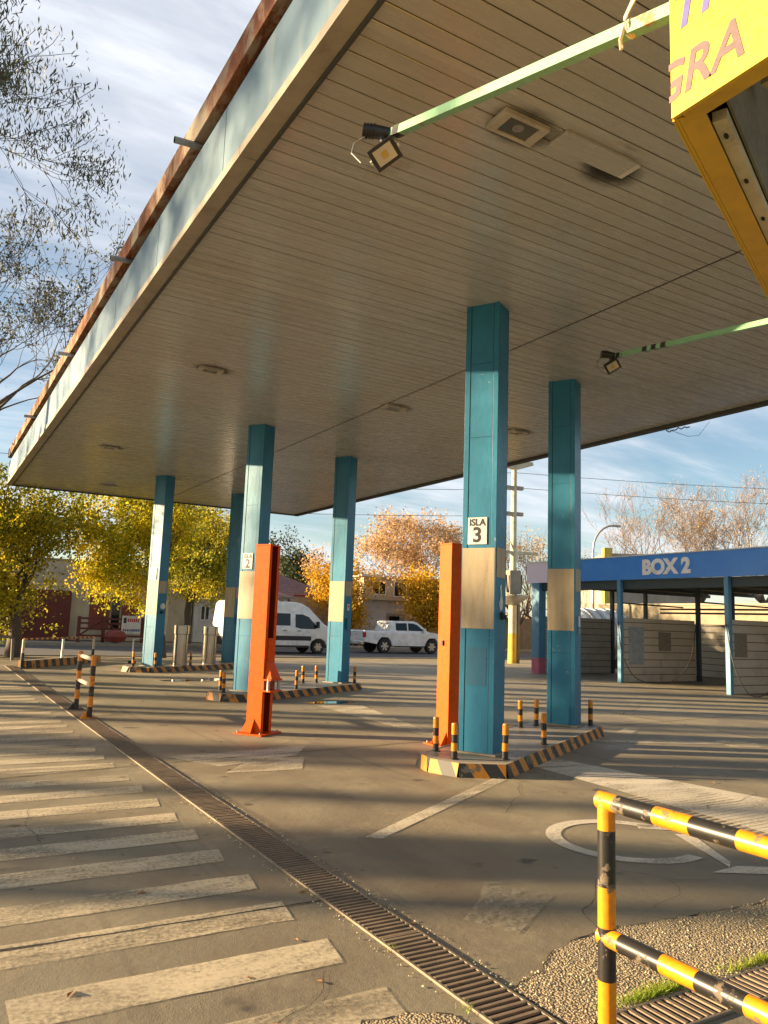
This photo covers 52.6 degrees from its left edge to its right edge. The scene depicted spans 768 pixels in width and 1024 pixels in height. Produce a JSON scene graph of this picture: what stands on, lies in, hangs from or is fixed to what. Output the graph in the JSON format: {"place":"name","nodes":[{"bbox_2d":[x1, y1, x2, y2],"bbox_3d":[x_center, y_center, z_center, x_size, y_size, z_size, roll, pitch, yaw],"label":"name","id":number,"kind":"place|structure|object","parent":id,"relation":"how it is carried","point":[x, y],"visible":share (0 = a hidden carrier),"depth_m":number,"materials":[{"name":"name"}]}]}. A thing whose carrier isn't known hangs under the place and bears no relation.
{"place":"outdoors","nodes":[
{"label":"outdoors","id":0,"kind":"place"},
{"bbox_2d":[5,639,376,645],"bbox_3d":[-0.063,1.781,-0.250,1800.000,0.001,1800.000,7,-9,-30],"label":"ground","id":1,"kind":"structure","parent":0,"point":[137,641],"depth_m":47.41,"materials":[{"name":"soil"}]},
{"bbox_2d":[0,556,75,639],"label":"brick shop","id":2,"kind":"structure","parent":1,"relation":"on","point":[59,609],"depth_m":42.41,"materials":[{"name":"brick"}]},
{"bbox_2d":[68,560,191,641],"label":"cream house","id":3,"kind":"structure","parent":1,"relation":"on","point":[81,606],"depth_m":44.23,"materials":[{"name":"paint"}]},
{"bbox_2d":[88,596,110,629],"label":"door","id":4,"kind":"structure","parent":3,"relation":"in","point":[93,613],"depth_m":43.91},
{"bbox_2d":[110,597,120,627],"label":"door","id":5,"kind":"structure","parent":3,"relation":"in","point":[115,613],"depth_m":44.40,"materials":[{"name":"black glass"}]},
{"bbox_2d":[120,597,138,627],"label":"door","id":6,"kind":"structure","parent":3,"relation":"in","point":[124,612],"depth_m":44.77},
{"bbox_2d":[191,579,294,641],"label":"white house","id":7,"kind":"structure","parent":1,"relation":"on","point":[200,617],"depth_m":46.78,"materials":[{"name":"paint"}]},
{"bbox_2d":[200,605,209,620],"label":"window","id":8,"kind":"structure","parent":7,"relation":"in","point":[204,616],"depth_m":46.85,"materials":[{"name":"black glass"}]},
{"bbox_2d":[0,642,531,651],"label":"road kerb","id":9,"kind":"structure","parent":1,"relation":"on","point":[116,644],"depth_m":40.24,"materials":[{"name":"concrete"}]},
{"bbox_2d":[0,654,531,659],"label":"road kerb","id":10,"kind":"structure","parent":1,"relation":"on","point":[220,656],"depth_m":32.46,"materials":[{"name":"concrete"}]},
{"bbox_2d":[269,524,328,586],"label":"evergreen tree","id":11,"kind":"object","parent":1,"relation":"on","point":[289,568],"visible":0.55,"depth_m":70.60,"materials":[{"name":"green plant"}]},
{"bbox_2d":[278,574,327,626],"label":"hip roof house","id":12,"kind":"structure","parent":1,"relation":"on","point":[292,588],"depth_m":53.27,"materials":[{"name":"tile"}]},
{"bbox_2d":[295,555,388,645],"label":"yellow leafed tree","id":13,"kind":"object","parent":1,"relation":"on","point":[357,614],"visible":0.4,"depth_m":51.63,"materials":[{"name":"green plant"}]},
{"bbox_2d":[293,543,392,589],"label":"bare autumn tree","id":14,"kind":"object","parent":1,"relation":"on","point":[313,561],"visible":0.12,"depth_m":58.08,"materials":[{"name":"orange plant"}]},
{"bbox_2d":[351,574,439,633],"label":"two storey house","id":15,"kind":"structure","parent":1,"relation":"on","point":[385,607],"depth_m":55.01,"materials":[{"name":"paint"}]},
{"bbox_2d":[372,581,386,594],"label":"window","id":16,"kind":"structure","parent":15,"relation":"in","point":[382,584],"depth_m":55.75,"materials":[{"name":"black glass"}]},
{"bbox_2d":[386,613,403,620],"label":"door","id":17,"kind":"structure","parent":15,"relation":"in","point":[389,616],"depth_m":54.80,"materials":[{"name":"metal"}]},
{"bbox_2d":[393,581,409,596],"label":"window","id":18,"kind":"structure","parent":15,"relation":"in","point":[395,588],"depth_m":56.38,"materials":[{"name":"black glass"}]},
{"bbox_2d":[354,501,461,596],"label":"bare autumn tree","id":19,"kind":"object","parent":1,"relation":"on","point":[384,540],"visible":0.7,"depth_m":58.02,"materials":[{"name":"orange plant"}]},
{"bbox_2d":[505,530,597,618],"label":"bare autumn tree","id":20,"kind":"object","parent":1,"relation":"on","point":[528,616],"visible":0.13,"depth_m":59.09,"materials":[{"name":"brown plant"}]},
{"bbox_2d":[0,645,531,658],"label":"road","id":21,"kind":"structure","parent":0,"point":[73,650],"depth_m":37.95,"materials":[{"name":"asphalt"}]},
{"bbox_2d":[164,601,168,637],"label":"gate post","id":22,"kind":"object","parent":21,"relation":"on","point":[166,617],"visible":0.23,"depth_m":40.44,"materials":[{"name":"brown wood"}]},
{"bbox_2d":[212,600,327,653],"bbox_3d":[-5.400,5.788,39.269,6.140,2.618,2.252,7,-9,-30],"label":"minibus","id":23,"kind":"object","parent":21,"relation":"on","point":[300,627],"visible":0.44,"depth_m":38.85,"materials":[{"name":"white paint"}]},
{"bbox_2d":[277,613,290,625],"bbox_3d":[-6.485,5.310,38.790,3.100,0.600,2.001,7,-9,-30],"label":"side window","id":24,"kind":"structure","parent":23,"relation":"in","point":[282,618],"depth_m":38.56,"materials":[{"name":"black glass"}]},
{"bbox_2d":[295,614,315,628],"bbox_3d":[-4.393,5.634,39.997,1.230,0.720,2.032,7,-9,-30],"label":"side window","id":25,"kind":"structure","parent":23,"relation":"in","point":[302,621],"depth_m":39.08,"materials":[{"name":"black glass"}]},
{"bbox_2d":[350,620,437,653],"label":"pickup truck","id":26,"kind":"object","parent":21,"relation":"on","point":[384,636],"visible":0.91,"depth_m":43.69,"materials":[{"name":"white paint"}]},
{"bbox_2d":[592,524,620,607],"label":"street lamp","id":27,"kind":"object","parent":21,"relation":"on","point":[593,546],"visible":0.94,"depth_m":43.72,"materials":[{"name":"metal"}]},
{"bbox_2d":[581,548,694,607],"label":"beige shed","id":28,"kind":"structure","parent":21,"relation":"on","point":[600,597],"depth_m":47.74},
{"bbox_2d":[600,495,698,553],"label":"bare autumn tree","id":29,"kind":"object","parent":21,"relation":"on","point":[638,533],"visible":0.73,"depth_m":58.94,"materials":[{"name":"brown plant"}]},
{"bbox_2d":[581,479,766,602],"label":"bare autumn tree","id":30,"kind":"object","parent":21,"relation":"on","point":[698,527],"visible":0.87,"depth_m":59.20,"materials":[{"name":"brown plant"}]},
{"bbox_2d":[667,465,767,602],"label":"bare autumn tree","id":31,"kind":"object","parent":21,"relation":"on","point":[759,598],"visible":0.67,"depth_m":60.13,"materials":[{"name":"brown plant"}]},
{"bbox_2d":[0,656,531,661],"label":"verge","id":32,"kind":"structure","parent":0,"point":[219,658],"depth_m":31.20,"materials":[{"name":"concrete"}]},
{"bbox_2d":[0,462,119,656],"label":"yellow leafed tree","id":33,"kind":"object","parent":32,"relation":"on","point":[27,528],"visible":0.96,"depth_m":27.02,"materials":[{"name":"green plant"}]},
{"bbox_2d":[0,188,135,410],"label":"tall bare tree","id":34,"kind":"object","parent":32,"relation":"on","point":[38,321],"visible":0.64,"depth_m":27.71,"materials":[{"name":"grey plant"}]},
{"bbox_2d":[47,494,220,657],"bbox_3d":[-9.492,1.559,30.635,6.681,8.200,6.294,0,-8,14],"label":"yellow leafed tree","id":35,"kind":"object","parent":32,"relation":"on","point":[136,516],"visible":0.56,"depth_m":29.77,"materials":[{"name":"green plant"}]},
{"bbox_2d":[0,640,531,649],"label":"pavement","id":36,"kind":"structure","parent":0,"point":[166,643],"depth_m":41.65,"materials":[{"name":"concrete"}]},
{"bbox_2d":[76,616,144,642],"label":"ranch fence","id":37,"kind":"object","parent":36,"relation":"on","point":[104,620],"visible":0.83,"depth_m":41.27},
{"bbox_2d":[121,616,140,633],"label":"banner","id":38,"kind":"object","parent":37,"relation":"attached to","point":[131,624],"visible":0.98,"depth_m":41.99,"materials":[{"name":"white plastic"}]},
{"bbox_2d":[104,630,126,642],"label":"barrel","id":39,"kind":"object","parent":36,"relation":"on","point":[115,636],"visible":1,"depth_m":40.56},
{"bbox_2d":[139,506,229,643],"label":"yellow leafed tree","id":40,"kind":"object","parent":36,"relation":"on","point":[206,574],"visible":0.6,"depth_m":41.22,"materials":[{"name":"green plant"}]},
{"bbox_2d":[394,562,439,633],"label":"yellow leafed tree","id":41,"kind":"object","parent":36,"relation":"on","point":[420,587],"visible":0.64,"depth_m":52.02,"materials":[{"name":"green plant"}]},
{"bbox_2d":[461,526,547,648],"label":"bare autumn tree","id":42,"kind":"object","parent":36,"relation":"on","point":[527,608],"visible":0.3,"depth_m":55.36,"materials":[{"name":"brown plant"}]},
{"bbox_2d":[505,618,531,648],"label":"garden wall","id":43,"kind":"structure","parent":36,"relation":"on","point":[526,625],"depth_m":57.19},
{"bbox_2d":[0,659,767,1023],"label":"concrete apron","id":44,"kind":"object","parent":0,"point":[436,873],"depth_m":6.02,"materials":[{"name":"concrete"}]},
{"bbox_2d":[0,635,14,659],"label":"pipe hoop","id":45,"kind":"object","parent":44,"relation":"on","point":[12,645],"visible":1,"depth_m":24.72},
{"bbox_2d":[14,636,100,668],"bbox_3d":[-9.751,4.205,23.503,0.340,0.830,4.240,1,-8,9],"label":"striped kerb barrier","id":46,"kind":"object","parent":44,"relation":"on","point":[61,660],"visible":0.97,"depth_m":22.88,"materials":[{"name":"black paint"}]},
{"bbox_2d":[0,0,130,265],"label":"eucalyptus tree","id":47,"kind":"object","parent":44,"relation":"on","point":[6,75],"visible":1,"depth_m":22.45,"materials":[{"name":"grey plant"}]},
{"bbox_2d":[67,651,96,718],"bbox_3d":[-4.842,2.765,12.534,0.240,0.971,1.340,7,-9,-30],"label":"barrier rail","id":48,"kind":"object","parent":44,"relation":"on","point":[90,684],"visible":1,"depth_m":12.19,"materials":[{"name":"metal"}]},
{"bbox_2d":[128,638,141,663],"bbox_3d":[-8.021,4.536,25.526,0.240,0.858,0.750,-2,-9,28],"label":"white frame stand","id":49,"kind":"object","parent":44,"relation":"on","point":[129,662],"visible":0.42,"depth_m":25.25,"materials":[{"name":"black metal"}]},
{"bbox_2d":[122,661,233,672],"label":"pump island","id":50,"kind":"structure","parent":44,"relation":"on","point":[169,667],"depth_m":22.57,"materials":[{"name":"black paint"}]},
{"bbox_2d":[172,625,189,665],"bbox_3d":[-6.030,3.952,23.021,0.480,1.175,0.480,7,-9,-30],"label":"steel bin","id":51,"kind":"object","parent":50,"relation":"on","point":[181,633],"visible":1,"depth_m":22.85,"materials":[{"name":"metal"}]},
{"bbox_2d":[201,626,217,663],"bbox_3d":[-5.432,4.145,24.173,0.480,1.155,0.480,7,-9,-30],"label":"steel bin","id":52,"kind":"object","parent":50,"relation":"on","point":[209,644],"visible":1,"depth_m":24.00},
{"bbox_2d":[0,679,404,1023],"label":"crosswalk markings","id":53,"kind":"object","parent":44,"relation":"on","point":[234,970],"visible":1,"depth_m":4.39,"materials":[{"name":"paint"}]},
{"bbox_2d":[165,746,303,772],"bbox_3d":[-1.468,2.881,9.047,1.900,0.001,1.450,7,-9,-30],"label":"lane arrow marking","id":54,"kind":"object","parent":44,"relation":"on","point":[287,750],"visible":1,"depth_m":9.24,"materials":[{"name":"paint"}]},
{"bbox_2d":[161,679,351,703],"bbox_3d":[-2.865,4.041,17.652,2.107,0.001,6.126,9,-10,-40],"label":"line marking","id":55,"kind":"object","parent":44,"relation":"on","point":[333,702],"visible":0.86,"depth_m":15.77,"materials":[{"name":"white paint"}]},
{"bbox_2d":[233,544,281,736],"bbox_3d":[-1.736,1.821,11.255,0.505,2.696,0.520,-2,-9,25],"label":"lift post","id":56,"kind":"object","parent":44,"relation":"on","point":[264,676],"visible":1,"depth_m":11.16,"materials":[{"name":"metal"}]},
{"bbox_2d":[4,665,562,1023],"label":"drain grate","id":57,"kind":"object","parent":44,"relation":"on","point":[444,968],"visible":0.94,"depth_m":4.51,"materials":[{"name":"metal"}]},
{"bbox_2d":[205,680,361,701],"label":"pump island","id":58,"kind":"structure","parent":44,"relation":"on","point":[309,688],"depth_m":16.69,"materials":[{"name":"black paint"}]},
{"bbox_2d":[221,672,225,692],"bbox_3d":[-3.167,3.369,15.357,0.110,0.397,0.107,8,-10,-43],"label":"bollard","id":59,"kind":"object","parent":58,"relation":"on","point":[223,681],"visible":1,"depth_m":15.33,"materials":[{"name":"metal"}]},
{"bbox_2d":[294,670,298,688],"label":"bollard","id":60,"kind":"object","parent":58,"relation":"on","point":[296,678],"visible":1,"depth_m":16.65,"materials":[{"name":"metal"}]},
{"bbox_2d":[6,0,767,756],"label":"station canopy","id":61,"kind":"object","parent":58,"relation":"on","point":[466,288],"visible":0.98,"depth_m":9.61,"materials":[{"name":"beige metal"}]},
{"bbox_2d":[100,445,120,449],"bbox_3d":[-6.744,-1.585,19.221,0.900,0.045,0.600,7,-9,-30],"label":"ceiling light","id":62,"kind":"object","parent":61,"relation":"attached to","point":[109,447],"visible":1,"depth_m":19.15,"materials":[{"name":"white glass"}]},
{"bbox_2d":[197,365,226,375],"bbox_3d":[-2.825,-2.339,12.870,0.900,0.045,0.600,7,-9,-30],"label":"ceiling light","id":63,"kind":"object","parent":61,"relation":"attached to","point":[211,370],"visible":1,"depth_m":12.81,"materials":[{"name":"white glass"}]},
{"bbox_2d":[380,403,408,412],"bbox_3d":[0.238,-1.965,14.766,0.900,0.045,0.600,7,-9,-30],"label":"ceiling light","id":64,"kind":"object","parent":61,"relation":"attached to","point":[394,408],"visible":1,"depth_m":14.70,"materials":[{"name":"white glass"}]},
{"bbox_2d":[486,107,549,146],"bbox_3d":[1.134,-3.118,6.335,0.900,0.045,0.600,7,-9,-30],"label":"ceiling light","id":65,"kind":"object","parent":61,"relation":"attached to","point":[528,130],"visible":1,"depth_m":6.29,"materials":[{"name":"beige glass"}]},
{"bbox_2d":[508,429,528,435],"bbox_3d":[2.827,-1.663,16.271,0.900,0.045,0.600,7,-9,-30],"label":"ceiling light","id":66,"kind":"object","parent":61,"relation":"attached to","point":[517,432],"visible":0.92,"depth_m":16.20,"materials":[{"name":"white glass"}]},
{"bbox_2d":[548,129,640,182],"bbox_3d":[1.914,-3.035,6.766,1.170,0.030,0.700,7,-9,-30],"label":"ceiling cover plate","id":67,"kind":"object","parent":61,"relation":"attached to","point":[605,164],"visible":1,"depth_m":6.66,"materials":[{"name":"beige metal"}]},
{"bbox_2d":[25,669,726,1023],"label":"fallen leaves","id":68,"kind":"object","parent":44,"relation":"on","point":[141,892],"visible":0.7,"depth_m":4.70,"materials":[{"name":"brown plant"}]},
{"bbox_2d":[0,661,764,951],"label":"slab joints","id":69,"kind":"object","parent":44,"relation":"on","point":[13,948],"visible":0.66,"depth_m":4.37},
{"bbox_2d":[25,700,767,1022],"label":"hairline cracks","id":70,"kind":"object","parent":44,"relation":"on","point":[507,809],"visible":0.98,"depth_m":5.57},
{"bbox_2d":[362,1012,465,1023],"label":"aggregate strip","id":71,"kind":"object","parent":44,"relation":"on","point":[419,1018],"visible":1,"depth_m":3.25,"materials":[{"name":"gravel"}]},
{"bbox_2d":[366,778,504,838],"bbox_3d":[0.581,2.689,7.170,0.148,0.001,2.861,-2,-9,28],"label":"guide line marking","id":72,"kind":"object","parent":44,"relation":"on","point":[403,823],"visible":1,"depth_m":6.61,"materials":[{"name":"paint"}]},
{"bbox_2d":[423,543,461,746],"bbox_3d":[0.902,1.821,10.810,0.460,2.756,0.595,7,-9,-32],"label":"lift post","id":73,"kind":"object","parent":44,"relation":"on","point":[447,704],"visible":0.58,"depth_m":10.69,"materials":[{"name":"metal"}]},
{"bbox_2d":[161,778,767,1023],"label":"loose gravel","id":74,"kind":"structure","parent":44,"relation":"on","point":[549,983],"depth_m":3.95,"materials":[{"name":"gravel"}]},
{"bbox_2d":[464,882,553,932],"bbox_3d":[0.704,2.338,4.637,0.455,0.001,0.800,-2,-9,27],"label":"cement patch","id":75,"kind":"object","parent":44,"relation":"on","point":[522,900],"visible":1,"depth_m":4.67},
{"bbox_2d":[415,719,604,778],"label":"pump island","id":76,"kind":"structure","parent":44,"relation":"on","point":[527,751],"depth_m":9.28,"materials":[{"name":"black paint"}]},
{"bbox_2d":[431,717,439,751],"bbox_3d":[0.621,2.648,9.273,0.107,0.397,0.110,-1,-9,13],"label":"bollard","id":77,"kind":"object","parent":76,"relation":"on","point":[435,734],"visible":1,"depth_m":9.24,"materials":[{"name":"metal"}]},
{"bbox_2d":[449,723,458,759],"bbox_3d":[0.795,2.583,8.762,0.107,0.397,0.110,-2,-8,32],"label":"bollard","id":78,"kind":"object","parent":76,"relation":"on","point":[454,737],"visible":1,"depth_m":8.73,"materials":[{"name":"metal"}]},
{"bbox_2d":[500,723,509,759],"bbox_3d":[1.385,2.618,8.867,0.107,0.397,0.110,-2,-9,32],"label":"bollard","id":79,"kind":"object","parent":76,"relation":"on","point":[505,735],"visible":1,"depth_m":8.84,"materials":[{"name":"metal"}]},
{"bbox_2d":[517,700,523,727],"bbox_3d":[2.053,3.040,11.702,0.107,0.397,0.110,-5,-9,37],"label":"bollard","id":80,"kind":"object","parent":76,"relation":"on","point":[520,713],"visible":1,"depth_m":11.67,"materials":[{"name":"metal"}]},
{"bbox_2d":[533,699,539,725],"bbox_3d":[2.349,3.088,11.970,0.107,0.397,0.110,0,-8,21],"label":"bollard","id":81,"kind":"object","parent":76,"relation":"on","point":[536,712],"visible":1,"depth_m":11.94,"materials":[{"name":"metal"}]},
{"bbox_2d":[540,713,547,744],"bbox_3d":[2.077,2.813,10.084,0.110,0.397,0.107,7,-8,-36],"label":"bollard","id":82,"kind":"object","parent":76,"relation":"on","point":[543,728],"visible":1,"depth_m":10.06,"materials":[{"name":"metal"}]},
{"bbox_2d":[587,699,593,725],"bbox_3d":[3.250,3.155,12.223,0.107,0.397,0.110,0,-8,16],"label":"bollard","id":83,"kind":"object","parent":76,"relation":"on","point":[590,712],"visible":1,"depth_m":12.20,"materials":[{"name":"metal"}]},
{"bbox_2d":[506,462,537,662],"bbox_3d":[5.946,2.170,35.011,1.990,9.150,1.394,1,-8,10],"label":"utility pole","id":84,"kind":"object","parent":44,"relation":"on","point":[514,600],"visible":0.79,"depth_m":34.71,"materials":[{"name":"concrete"}]},
{"bbox_2d":[21,500,432,515],"bbox_3d":[-16.654,-1.204,31.643,45.718,1.302,0.020,3,-8,-9],"label":"overhead wire","id":85,"kind":"object","parent":84,"relation":"attached to","point":[332,514],"visible":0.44,"depth_m":34.48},
{"bbox_2d":[523,473,762,488],"bbox_3d":[26.959,-1.398,36.802,41.775,1.447,0.020,2,-8,-3],"label":"overhead wire","id":86,"kind":"object","parent":84,"relation":"attached to","point":[662,483],"visible":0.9,"depth_m":35.98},
{"bbox_2d":[524,488,766,503],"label":"overhead wire","id":87,"kind":"object","parent":84,"relation":"attached to","point":[663,498],"visible":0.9,"depth_m":35.89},
{"bbox_2d":[389,2,669,138],"bbox_3d":[0.824,-0.286,3.372,0.280,4.860,3.348,7,-9,-30],"label":"arm post","id":88,"kind":"object","parent":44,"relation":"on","point":[649,21],"visible":0.97,"depth_m":3.80,"materials":[{"name":"metal"}]},
{"bbox_2d":[351,123,402,172],"bbox_3d":[-0.043,-2.402,5.141,0.340,0.323,0.162,2,-8,2],"label":"floodlight","id":89,"kind":"object","parent":88,"relation":"attached to","point":[384,153],"visible":1,"depth_m":5.10,"materials":[{"name":"black plastic"}]},
{"bbox_2d":[619,0,635,50],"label":"rope","id":90,"kind":"object","parent":88,"relation":"attached to","point":[625,26],"visible":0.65,"depth_m":3.30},
{"bbox_2d":[669,0,767,298],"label":"yellow sign","id":91,"kind":"object","parent":88,"relation":"attached to","point":[718,69],"visible":1,"depth_m":2.63,"materials":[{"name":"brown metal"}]},
{"bbox_2d":[320,705,758,746],"bbox_3d":[1.852,3.498,12.609,7.804,0.001,3.002,-1,-9,23],"label":"faded box marking","id":92,"kind":"object","parent":44,"relation":"on","point":[400,721],"visible":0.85,"depth_m":12.77,"materials":[{"name":"paint"}]},
{"bbox_2d":[361,900,765,1023],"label":"slab crack","id":93,"kind":"object","parent":44,"relation":"on","point":[548,960],"visible":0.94,"depth_m":3.89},
{"bbox_2d":[383,943,767,1013],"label":"grass tufts","id":94,"kind":"object","parent":44,"relation":"on","point":[662,989],"visible":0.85,"depth_m":3.60,"materials":[{"name":"plant"}]},
{"bbox_2d":[581,607,625,667],"bbox_3d":[9.058,5.490,33.514,3.000,2.680,2.360,7,-9,-30],"label":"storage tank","id":95,"kind":"object","parent":44,"relation":"on","point":[597,613],"visible":0.18,"depth_m":32.84,"materials":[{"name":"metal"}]},
{"bbox_2d":[516,901,767,1023],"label":"aggregate strip","id":96,"kind":"object","parent":44,"relation":"on","point":[641,931],"visible":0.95,"depth_m":3.96,"materials":[{"name":"gravel"}]},
{"bbox_2d":[526,546,767,694],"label":"car wash building","id":97,"kind":"structure","parent":44,"relation":"on","point":[656,650],"depth_m":25.09,"materials":[{"name":"metal"}]},
{"bbox_2d":[618,601,696,683],"bbox_3d":[8.526,4.051,24.236,2.379,2.598,0.340,0,-8,12],"label":"pressure hose","id":98,"kind":"object","parent":97,"relation":"attached to","point":[681,673],"visible":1,"depth_m":24.12,"materials":[{"name":"black plastic"}]},
{"bbox_2d":[726,624,767,696],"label":"pressure hose","id":99,"kind":"object","parent":97,"relation":"attached to","point":[735,668],"visible":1,"depth_m":20.85,"materials":[{"name":"black plastic"}]},
{"bbox_2d":[536,758,767,832],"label":"band marking","id":100,"kind":"object","parent":44,"relation":"on","point":[638,783],"visible":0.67,"depth_m":8.05,"materials":[{"name":"paint"}]},
{"bbox_2d":[546,819,767,873],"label":"bay symbol marking","id":101,"kind":"object","parent":44,"relation":"on","point":[555,829],"visible":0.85,"depth_m":5.87,"materials":[{"name":"paint"}]},
{"bbox_2d":[592,964,767,1023],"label":"drain grate","id":102,"kind":"object","parent":44,"relation":"on","point":[692,1007],"visible":0.75,"depth_m":3.42,"materials":[{"name":"metal"}]},
{"bbox_2d":[593,791,767,1023],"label":"handrail","id":103,"kind":"object","parent":44,"relation":"on","point":[610,940],"visible":1,"depth_m":3.05,"materials":[{"name":"metal"}]},
{"bbox_2d":[597,603,767,624],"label":"boundary wall","id":104,"kind":"structure","parent":44,"relation":"on","point":[632,611],"depth_m":39.94,"materials":[{"name":"concrete"}]},
{"bbox_2d":[615,318,767,357],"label":"arm post","id":105,"kind":"object","parent":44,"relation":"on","point":[723,331],"visible":1,"depth_m":8.25,"materials":[{"name":"metal"}]},
{"bbox_2d":[597,350,621,374],"bbox_3d":[2.894,-1.917,10.015,0.340,0.323,0.162,2,-8,2],"label":"floodlight","id":106,"kind":"object","parent":105,"relation":"attached to","point":[612,365],"visible":1,"depth_m":9.98,"materials":[{"name":"black metal"}]},
{"bbox_2d":[627,790,767,833],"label":"hatch marking","id":107,"kind":"object","parent":44,"relation":"on","point":[712,806],"visible":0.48,"depth_m":7.42,"materials":[{"name":"paint"}]},
{"bbox_2d":[0,0,767,618],"label":"sky","id":108,"kind":"structure","parent":0,"point":[159,61],"materials":[{"name":"blue"}]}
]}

